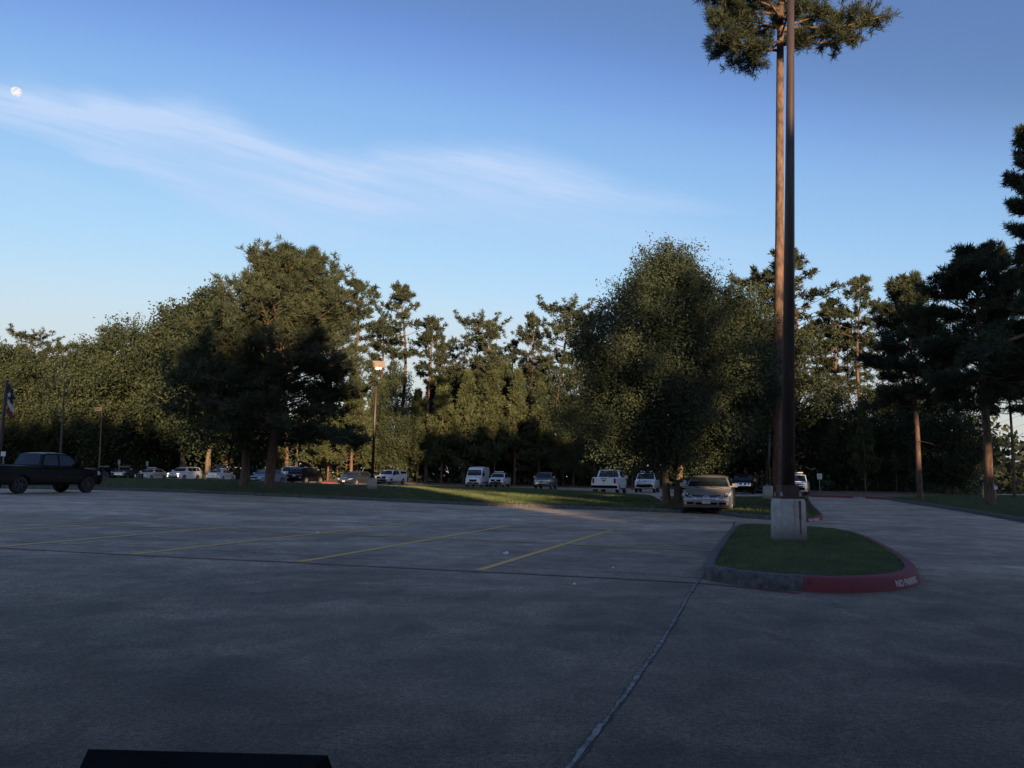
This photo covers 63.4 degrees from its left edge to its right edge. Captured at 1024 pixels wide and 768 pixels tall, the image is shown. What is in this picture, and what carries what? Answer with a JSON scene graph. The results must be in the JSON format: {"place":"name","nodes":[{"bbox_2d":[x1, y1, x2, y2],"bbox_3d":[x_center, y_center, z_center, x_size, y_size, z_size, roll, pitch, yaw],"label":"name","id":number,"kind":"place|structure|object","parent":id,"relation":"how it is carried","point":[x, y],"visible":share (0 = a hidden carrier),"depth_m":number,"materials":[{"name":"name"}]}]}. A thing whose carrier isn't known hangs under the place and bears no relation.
{"place":"outdoors","nodes":[
{"label":"outdoors","id":0,"kind":"place"},
{"bbox_2d":[80,749,331,767],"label":"dashboard","id":1,"kind":"object","parent":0,"point":[98,758],"visible":1,"depth_m":0.73,"materials":[{"name":"black plastic"}]},
{"bbox_2d":[206,468,235,479],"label":"patrol car","id":2,"kind":"object","parent":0,"point":[223,473],"visible":0.93,"depth_m":104.75,"materials":[{"name":"white paint"}]},
{"bbox_2d":[1,477,677,508],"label":"lawn","id":3,"kind":"structure","parent":0,"point":[286,490],"depth_m":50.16,"materials":[{"name":"green plant"}]},
{"bbox_2d":[0,378,8,463],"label":"flagpole","id":4,"kind":"object","parent":3,"relation":"on","point":[2,423],"visible":1,"depth_m":59.99,"materials":[{"name":"grey metal"}]},
{"bbox_2d":[151,301,355,485],"bbox_3d":[-15.707,0.660,52.831,10.987,12.288,12.305,-3,-8,32],"label":"leafy tree","id":5,"kind":"object","parent":3,"relation":"on","point":[245,445],"visible":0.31,"depth_m":50.27,"materials":[{"name":"green plant"}]},
{"bbox_2d":[148,232,387,487],"bbox_3d":[-14.442,-1.501,50.322,13.778,16.198,12.356,3,-7,-17],"label":"pine tree","id":6,"kind":"object","parent":3,"relation":"on","point":[286,285],"visible":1,"depth_m":48.43,"materials":[{"name":"green plant"}]},
{"bbox_2d":[367,361,384,489],"bbox_3d":[-8.564,2.674,52.027,0.838,8.234,0.668,3,-7,-20],"label":"lamp post","id":7,"kind":"object","parent":3,"relation":"on","point":[371,481],"visible":0.73,"depth_m":51.83,"materials":[{"name":"metal"}]},
{"bbox_2d":[534,231,807,509],"bbox_3d":[7.265,-0.385,38.298,12.441,12.586,11.404,1,-6,0],"label":"oak tree","id":8,"kind":"object","parent":3,"relation":"on","point":[700,414],"visible":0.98,"depth_m":35.77,"materials":[{"name":"green plant"}]},
{"bbox_2d":[132,477,674,488],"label":"forest floor","id":9,"kind":"structure","parent":0,"point":[512,485],"depth_m":110.08,"materials":[{"name":"green plant"}]},
{"bbox_2d":[0,336,40,447],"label":"leafy tree","id":10,"kind":"object","parent":9,"relation":"on","point":[6,353],"visible":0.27,"depth_m":116.82,"materials":[{"name":"green plant"}]},
{"bbox_2d":[5,323,64,379],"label":"pine tree","id":11,"kind":"object","parent":9,"relation":"on","point":[30,337],"visible":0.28,"depth_m":129.85,"materials":[{"name":"green plant"}]},
{"bbox_2d":[0,347,84,463],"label":"leafy tree","id":12,"kind":"object","parent":9,"relation":"on","point":[9,447],"visible":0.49,"depth_m":113.19,"materials":[{"name":"green plant"}]},
{"bbox_2d":[13,374,89,455],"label":"leafy tree","id":13,"kind":"object","parent":9,"relation":"on","point":[39,440],"visible":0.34,"depth_m":111.73,"materials":[{"name":"green plant"}]},
{"bbox_2d":[27,338,77,388],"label":"pine tree","id":14,"kind":"object","parent":9,"relation":"on","point":[50,349],"visible":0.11,"depth_m":123.92,"materials":[{"name":"green plant"}]},
{"bbox_2d":[13,333,144,467],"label":"leafy tree","id":15,"kind":"object","parent":9,"relation":"on","point":[64,366],"visible":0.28,"depth_m":111.92,"materials":[{"name":"green plant"}]},
{"bbox_2d":[44,312,180,476],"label":"leafy tree","id":16,"kind":"object","parent":9,"relation":"on","point":[130,337],"visible":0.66,"depth_m":110.57,"materials":[{"name":"green plant"}]},
{"bbox_2d":[88,295,237,465],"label":"leafy tree","id":17,"kind":"object","parent":9,"relation":"on","point":[152,334],"visible":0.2,"depth_m":108.89,"materials":[{"name":"green plant"}]},
{"bbox_2d":[126,278,266,479],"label":"leafy tree","id":18,"kind":"object","parent":9,"relation":"on","point":[201,298],"visible":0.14,"depth_m":106.79,"materials":[{"name":"green plant"}]},
{"bbox_2d":[250,398,286,468],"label":"young pine","id":19,"kind":"object","parent":9,"relation":"on","point":[253,460],"visible":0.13,"depth_m":119.55,"materials":[{"name":"green plant"}]},
{"bbox_2d":[309,413,341,479],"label":"young pine","id":20,"kind":"object","parent":9,"relation":"on","point":[320,450],"visible":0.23,"depth_m":111.53,"materials":[{"name":"green plant"}]},
{"bbox_2d":[325,303,368,479],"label":"pine tree","id":21,"kind":"object","parent":9,"relation":"on","point":[347,339],"visible":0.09,"depth_m":115.82,"materials":[{"name":"green plant"}]},
{"bbox_2d":[323,369,378,471],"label":"young pine","id":22,"kind":"object","parent":9,"relation":"on","point":[356,418],"visible":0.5,"depth_m":109.12,"materials":[{"name":"green plant"}]},
{"bbox_2d":[334,277,395,470],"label":"pine tree","id":23,"kind":"object","parent":9,"relation":"on","point":[353,283],"visible":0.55,"depth_m":120.29,"materials":[{"name":"green plant"}]},
{"bbox_2d":[353,387,394,475],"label":"young pine","id":24,"kind":"object","parent":9,"relation":"on","point":[370,415],"visible":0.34,"depth_m":116.71,"materials":[{"name":"green plant"}]},
{"bbox_2d":[361,317,408,472],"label":"pine tree","id":25,"kind":"object","parent":9,"relation":"on","point":[392,356],"visible":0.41,"depth_m":120.65,"materials":[{"name":"green plant"}]},
{"bbox_2d":[366,361,434,476],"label":"leafy tree","id":26,"kind":"object","parent":9,"relation":"on","point":[396,412],"visible":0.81,"depth_m":115.23,"materials":[{"name":"green plant"}]},
{"bbox_2d":[373,280,442,481],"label":"pine tree","id":27,"kind":"object","parent":9,"relation":"on","point":[403,295],"visible":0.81,"depth_m":121.50,"materials":[{"name":"green plant"}]},
{"bbox_2d":[394,388,443,479],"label":"young pine","id":28,"kind":"object","parent":9,"relation":"on","point":[416,446],"visible":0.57,"depth_m":116.03,"materials":[{"name":"green plant"}]},
{"bbox_2d":[404,315,457,482],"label":"pine tree","id":29,"kind":"object","parent":9,"relation":"on","point":[431,328],"visible":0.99,"depth_m":116.57,"materials":[{"name":"green plant"}]},
{"bbox_2d":[416,360,468,482],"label":"leafy tree","id":30,"kind":"object","parent":9,"relation":"on","point":[454,390],"visible":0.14,"depth_m":122.78,"materials":[{"name":"green plant"}]},
{"bbox_2d":[418,375,470,482],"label":"young pine","id":31,"kind":"object","parent":9,"relation":"on","point":[443,398],"visible":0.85,"depth_m":114.09,"materials":[{"name":"green plant"}]},
{"bbox_2d":[424,336,467,389],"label":"pine tree","id":32,"kind":"object","parent":9,"relation":"on","point":[448,354],"visible":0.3,"depth_m":126.13,"materials":[{"name":"green plant"}]},
{"bbox_2d":[432,368,495,483],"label":"young pine","id":33,"kind":"object","parent":9,"relation":"on","point":[467,399],"visible":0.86,"depth_m":113.96,"materials":[{"name":"green plant"}]},
{"bbox_2d":[442,309,513,477],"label":"pine tree","id":34,"kind":"object","parent":9,"relation":"on","point":[473,322],"visible":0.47,"depth_m":122.02,"materials":[{"name":"green plant"}]},
{"bbox_2d":[459,319,507,484],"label":"pine tree","id":35,"kind":"object","parent":9,"relation":"on","point":[493,355],"visible":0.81,"depth_m":116.31,"materials":[{"name":"green plant"}]},
{"bbox_2d":[460,366,516,475],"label":"young pine","id":36,"kind":"object","parent":9,"relation":"on","point":[487,408],"visible":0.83,"depth_m":113.70,"materials":[{"name":"green plant"}]},
{"bbox_2d":[453,353,533,475],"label":"leafy tree","id":37,"kind":"object","parent":9,"relation":"on","point":[526,388],"visible":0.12,"depth_m":120.14,"materials":[{"name":"green plant"}]},
{"bbox_2d":[490,361,526,472],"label":"tree","id":38,"kind":"object","parent":9,"relation":"on","point":[505,388],"visible":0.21,"depth_m":120.95,"materials":[{"name":"green plant"}]},
{"bbox_2d":[482,368,544,484],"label":"young pine","id":39,"kind":"object","parent":9,"relation":"on","point":[519,411],"visible":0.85,"depth_m":114.27,"materials":[{"name":"green plant"}]},
{"bbox_2d":[500,338,531,482],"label":"pine tree","id":40,"kind":"object","parent":9,"relation":"on","point":[512,356],"visible":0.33,"depth_m":129.37,"materials":[{"name":"green plant"}]},
{"bbox_2d":[493,353,566,478],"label":"leafy tree","id":41,"kind":"object","parent":9,"relation":"on","point":[530,395],"visible":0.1,"depth_m":122.23,"materials":[{"name":"green plant"}]},
{"bbox_2d":[506,310,560,484],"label":"pine tree","id":42,"kind":"object","parent":9,"relation":"on","point":[533,320],"visible":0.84,"depth_m":121.31,"materials":[{"name":"green plant"}]},
{"bbox_2d":[514,380,558,473],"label":"young pine","id":43,"kind":"object","parent":9,"relation":"on","point":[529,456],"visible":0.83,"depth_m":112.69,"materials":[{"name":"green plant"}]},
{"bbox_2d":[515,293,608,475],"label":"pine tree","id":44,"kind":"object","parent":9,"relation":"on","point":[557,329],"visible":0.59,"depth_m":119.82,"materials":[{"name":"green plant"}]},
{"bbox_2d":[543,391,581,485],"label":"young pine","id":45,"kind":"object","parent":9,"relation":"on","point":[553,465],"visible":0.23,"depth_m":112.35,"materials":[{"name":"green plant"}]},
{"bbox_2d":[540,397,607,485],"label":"leafy tree","id":46,"kind":"object","parent":9,"relation":"on","point":[571,464],"visible":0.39,"depth_m":111.20,"materials":[{"name":"green plant"}]},
{"bbox_2d":[558,310,602,485],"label":"pine tree","id":47,"kind":"object","parent":9,"relation":"on","point":[573,347],"visible":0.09,"depth_m":119.12,"materials":[{"name":"green plant"}]},
{"bbox_2d":[573,414,614,477],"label":"young pine","id":48,"kind":"object","parent":9,"relation":"on","point":[587,466],"visible":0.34,"depth_m":108.23,"materials":[{"name":"green plant"}]},
{"bbox_2d":[0,481,1023,767],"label":"parking lot","id":49,"kind":"structure","parent":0,"point":[458,663],"depth_m":7.11,"materials":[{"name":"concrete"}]},
{"bbox_2d":[0,452,101,493],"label":"pickup truck","id":50,"kind":"object","parent":49,"relation":"on","point":[58,472],"visible":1,"depth_m":39.71,"materials":[{"name":"black paint"}]},
{"bbox_2d":[111,465,142,477],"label":"pickup truck","id":51,"kind":"object","parent":49,"relation":"on","point":[127,471],"visible":0.73,"depth_m":108.92,"materials":[{"name":"black metal"}]},
{"bbox_2d":[134,467,166,478],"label":"patrol car","id":52,"kind":"object","parent":49,"relation":"on","point":[157,473],"visible":0.85,"depth_m":106.53,"materials":[{"name":"white paint"}]},
{"bbox_2d":[167,466,201,479],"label":"sport utility vehicle","id":53,"kind":"object","parent":49,"relation":"on","point":[185,472],"visible":0.88,"depth_m":103.53,"materials":[{"name":"white paint"}]},
{"bbox_2d":[250,469,286,481],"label":"parked car","id":54,"kind":"object","parent":49,"relation":"on","point":[258,475],"visible":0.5,"depth_m":85.80,"materials":[{"name":"blue metal"}]},
{"bbox_2d":[132,522,407,553],"bbox_3d":[-4.637,3.437,18.996,0.157,0.034,11.212,-1,-7,17],"label":"parking line","id":55,"kind":"object","parent":49,"relation":"on","point":[257,540],"visible":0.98,"depth_m":16.89,"materials":[{"name":"yellow paint"}]},
{"bbox_2d":[287,467,323,483],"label":"sport utility vehicle","id":56,"kind":"object","parent":49,"relation":"on","point":[304,474],"visible":0.95,"depth_m":88.72,"materials":[{"name":"black paint"}]},
{"bbox_2d":[337,471,370,484],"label":"parked car","id":57,"kind":"object","parent":49,"relation":"on","point":[355,477],"visible":0.84,"depth_m":84.28,"materials":[{"name":"grey paint"}]},
{"bbox_2d":[375,470,406,484],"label":"pickup truck","id":58,"kind":"object","parent":49,"relation":"on","point":[390,477],"visible":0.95,"depth_m":99.34,"materials":[{"name":"white paint"}]},
{"bbox_2d":[0,547,797,592],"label":"fire lane line","id":59,"kind":"object","parent":49,"relation":"on","point":[425,568],"visible":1,"depth_m":12.32,"materials":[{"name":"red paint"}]},
{"bbox_2d":[295,526,506,561],"bbox_3d":[-1.732,3.414,18.297,0.152,0.004,10.951,-1,-7,17],"label":"parking line","id":60,"kind":"object","parent":49,"relation":"on","point":[392,545],"visible":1,"depth_m":16.15,"materials":[{"name":"yellow paint"}]},
{"bbox_2d":[0,486,822,521],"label":"kerb","id":61,"kind":"structure","parent":49,"relation":"on","point":[666,510],"depth_m":41.46,"materials":[{"name":"grey concrete"}]},
{"bbox_2d":[465,467,488,486],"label":"cargo van","id":62,"kind":"object","parent":49,"relation":"on","point":[477,476],"visible":0.98,"depth_m":101.60,"materials":[{"name":"white paint"}]},
{"bbox_2d":[489,471,510,486],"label":"pickup truck","id":63,"kind":"object","parent":49,"relation":"on","point":[502,478],"visible":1,"depth_m":101.99,"materials":[{"name":"white paint"}]},
{"bbox_2d":[475,530,612,569],"bbox_3d":[1.101,3.341,17.292,0.147,0.001,10.483,-1,-7,18],"label":"parking line","id":64,"kind":"object","parent":49,"relation":"on","point":[517,558],"visible":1,"depth_m":15.28,"materials":[{"name":"yellow paint"}]},
{"bbox_2d":[591,469,627,492],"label":"pickup truck","id":65,"kind":"object","parent":49,"relation":"on","point":[603,481],"visible":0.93,"depth_m":67.81,"materials":[{"name":"white paint"}]},
{"bbox_2d":[565,578,699,767],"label":"pavement joint","id":66,"kind":"object","parent":49,"relation":"on","point":[590,738],"visible":1,"depth_m":5.33,"materials":[{"name":"grey concrete"}]},
{"bbox_2d":[633,471,659,492],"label":"pickup truck","id":67,"kind":"object","parent":49,"relation":"on","point":[652,482],"visible":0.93,"depth_m":79.35,"materials":[{"name":"white paint"}]},
{"bbox_2d":[680,474,737,512],"bbox_3d":[8.423,4.633,35.200,2.323,1.588,5.341,-1,-7,17],"label":"parked car","id":68,"kind":"object","parent":49,"relation":"on","point":[709,491],"visible":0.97,"depth_m":33.45,"materials":[{"name":"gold metal"}]},
{"bbox_2d":[660,496,770,519],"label":"kerb","id":69,"kind":"structure","parent":49,"relation":"on","point":[740,515],"depth_m":30.56,"materials":[{"name":"concrete"}]},
{"bbox_2d":[730,474,755,493],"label":"pickup truck","id":70,"kind":"object","parent":49,"relation":"on","point":[744,481],"visible":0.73,"depth_m":77.46,"materials":[{"name":"blue paint"}]},
{"bbox_2d":[702,524,809,591],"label":"kerb","id":71,"kind":"structure","parent":49,"relation":"on","point":[712,571],"depth_m":10.93,"materials":[{"name":"concrete"}]},
{"bbox_2d":[726,264,815,486],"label":"pine tree","id":72,"kind":"object","parent":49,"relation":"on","point":[765,290],"visible":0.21,"depth_m":99.12,"materials":[{"name":"green plant"}]},
{"bbox_2d":[744,246,854,473],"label":"pine tree","id":73,"kind":"object","parent":49,"relation":"on","point":[827,312],"visible":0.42,"depth_m":97.06,"materials":[{"name":"green plant"}]},
{"bbox_2d":[795,472,809,494],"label":"pickup truck","id":74,"kind":"object","parent":49,"relation":"on","point":[802,481],"visible":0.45,"depth_m":71.97,"materials":[{"name":"white paint"}]},
{"bbox_2d":[806,296,874,489],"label":"pine tree","id":75,"kind":"object","parent":49,"relation":"on","point":[831,362],"visible":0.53,"depth_m":100.45,"materials":[{"name":"green plant"}]},
{"bbox_2d":[824,325,868,404],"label":"pine tree","id":76,"kind":"object","parent":49,"relation":"on","point":[848,378],"visible":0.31,"depth_m":102.67,"materials":[{"name":"green plant"}]},
{"bbox_2d":[823,274,887,478],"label":"pine tree","id":77,"kind":"object","parent":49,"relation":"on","point":[861,285],"visible":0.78,"depth_m":99.06,"materials":[{"name":"green plant"}]},
{"bbox_2d":[803,527,920,592],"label":"red kerb","id":78,"kind":"structure","parent":49,"relation":"on","point":[885,582],"depth_m":10.51,"materials":[{"name":"paint"}]},
{"bbox_2d":[886,497,1023,522],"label":"kerb","id":79,"kind":"structure","parent":49,"relation":"on","point":[1002,516],"depth_m":38.23,"materials":[{"name":"concrete"}]},
{"bbox_2d":[0,0,1023,476],"label":"sky","id":80,"kind":"structure","parent":0,"point":[491,156],"materials":[{"name":"blue"}]},
{"bbox_2d":[534,472,557,488],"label":"pickup truck","id":81,"kind":"object","parent":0,"point":[549,479],"visible":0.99,"depth_m":92.83,"materials":[{"name":"grey paint"}]},
{"bbox_2d":[670,495,819,516],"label":"lawn","id":82,"kind":"structure","parent":0,"point":[753,509],"depth_m":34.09,"materials":[{"name":"green plant"}]},
{"bbox_2d":[692,0,902,497],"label":"pine tree","id":83,"kind":"object","parent":82,"relation":"on","point":[730,36],"visible":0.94,"depth_m":37.31,"materials":[{"name":"green plant"}]},
{"bbox_2d":[713,523,905,575],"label":"island lawn","id":84,"kind":"structure","parent":0,"point":[785,567],"depth_m":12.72,"materials":[{"name":"green plant"}]},
{"bbox_2d":[771,0,806,540],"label":"lamp post","id":85,"kind":"object","parent":84,"relation":"on","point":[788,511],"visible":0.98,"depth_m":16.59,"materials":[{"name":"metal"}]},
{"bbox_2d":[750,489,945,497],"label":"verge","id":86,"kind":"structure","parent":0,"point":[875,493],"depth_m":76.29,"materials":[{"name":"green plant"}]},
{"bbox_2d":[671,292,806,480],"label":"leafy tree","id":87,"kind":"object","parent":86,"relation":"on","point":[741,466],"visible":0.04,"depth_m":92.32,"materials":[{"name":"green plant"}]},
{"bbox_2d":[709,310,843,484],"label":"leafy tree","id":88,"kind":"object","parent":86,"relation":"on","point":[803,348],"visible":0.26,"depth_m":88.16,"materials":[{"name":"green plant"}]},
{"bbox_2d":[795,404,841,489],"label":"leafy tree","id":89,"kind":"object","parent":86,"relation":"on","point":[807,471],"visible":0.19,"depth_m":88.71,"materials":[{"name":"green plant"}]},
{"bbox_2d":[799,379,890,489],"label":"leafy tree","id":90,"kind":"object","parent":86,"relation":"on","point":[835,471],"visible":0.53,"depth_m":86.57,"materials":[{"name":"green plant"}]},
{"bbox_2d":[847,400,885,491],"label":"young pine","id":91,"kind":"object","parent":86,"relation":"on","point":[863,438],"visible":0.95,"depth_m":79.58,"materials":[{"name":"green plant"}]},
{"bbox_2d":[833,382,907,490],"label":"leafy tree","id":92,"kind":"object","parent":86,"relation":"on","point":[869,394],"visible":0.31,"depth_m":85.07,"materials":[{"name":"green plant"}]},
{"bbox_2d":[865,494,1023,516],"bbox_3d":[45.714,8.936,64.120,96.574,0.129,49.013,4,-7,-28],"label":"lawn","id":93,"kind":"structure","parent":0,"point":[1004,500],"depth_m":51.89,"materials":[{"name":"green plant"}]},
{"bbox_2d":[848,269,975,498],"bbox_3d":[29.531,-0.015,60.102,8.872,17.217,7.524,1,-6,0],"label":"pine tree","id":94,"kind":"object","parent":93,"relation":"on","point":[908,394],"visible":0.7,"depth_m":59.95,"materials":[{"name":"green plant"}]},
{"bbox_2d":[883,377,1003,494],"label":"leafy tree","id":95,"kind":"object","parent":93,"relation":"on","point":[945,470],"visible":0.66,"depth_m":78.15,"materials":[{"name":"green plant"}]},
{"bbox_2d":[894,237,1023,503],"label":"pine tree","id":96,"kind":"object","parent":93,"relation":"on","point":[961,279],"visible":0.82,"depth_m":46.81,"materials":[{"name":"green plant"}]},
{"bbox_2d":[953,123,1023,376],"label":"pine tree","id":97,"kind":"object","parent":93,"relation":"on","point":[1004,337],"visible":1,"depth_m":40.99,"materials":[{"name":"green plant"}]},
{"bbox_2d":[974,321,1023,496],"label":"pine tree","id":98,"kind":"object","parent":93,"relation":"on","point":[1014,408],"visible":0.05,"depth_m":65.63,"materials":[{"name":"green plant"}]},
{"bbox_3d":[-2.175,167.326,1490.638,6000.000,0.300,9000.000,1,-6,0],"label":"ground","id":99,"kind":"structure","parent":0,"visible":0},
{"bbox_2d":[1,400,1023,494],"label":"woods","id":100,"kind":"object","parent":99,"relation":"on","point":[1001,460],"visible":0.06,"depth_m":96.36,"materials":[{"name":"green plant"}]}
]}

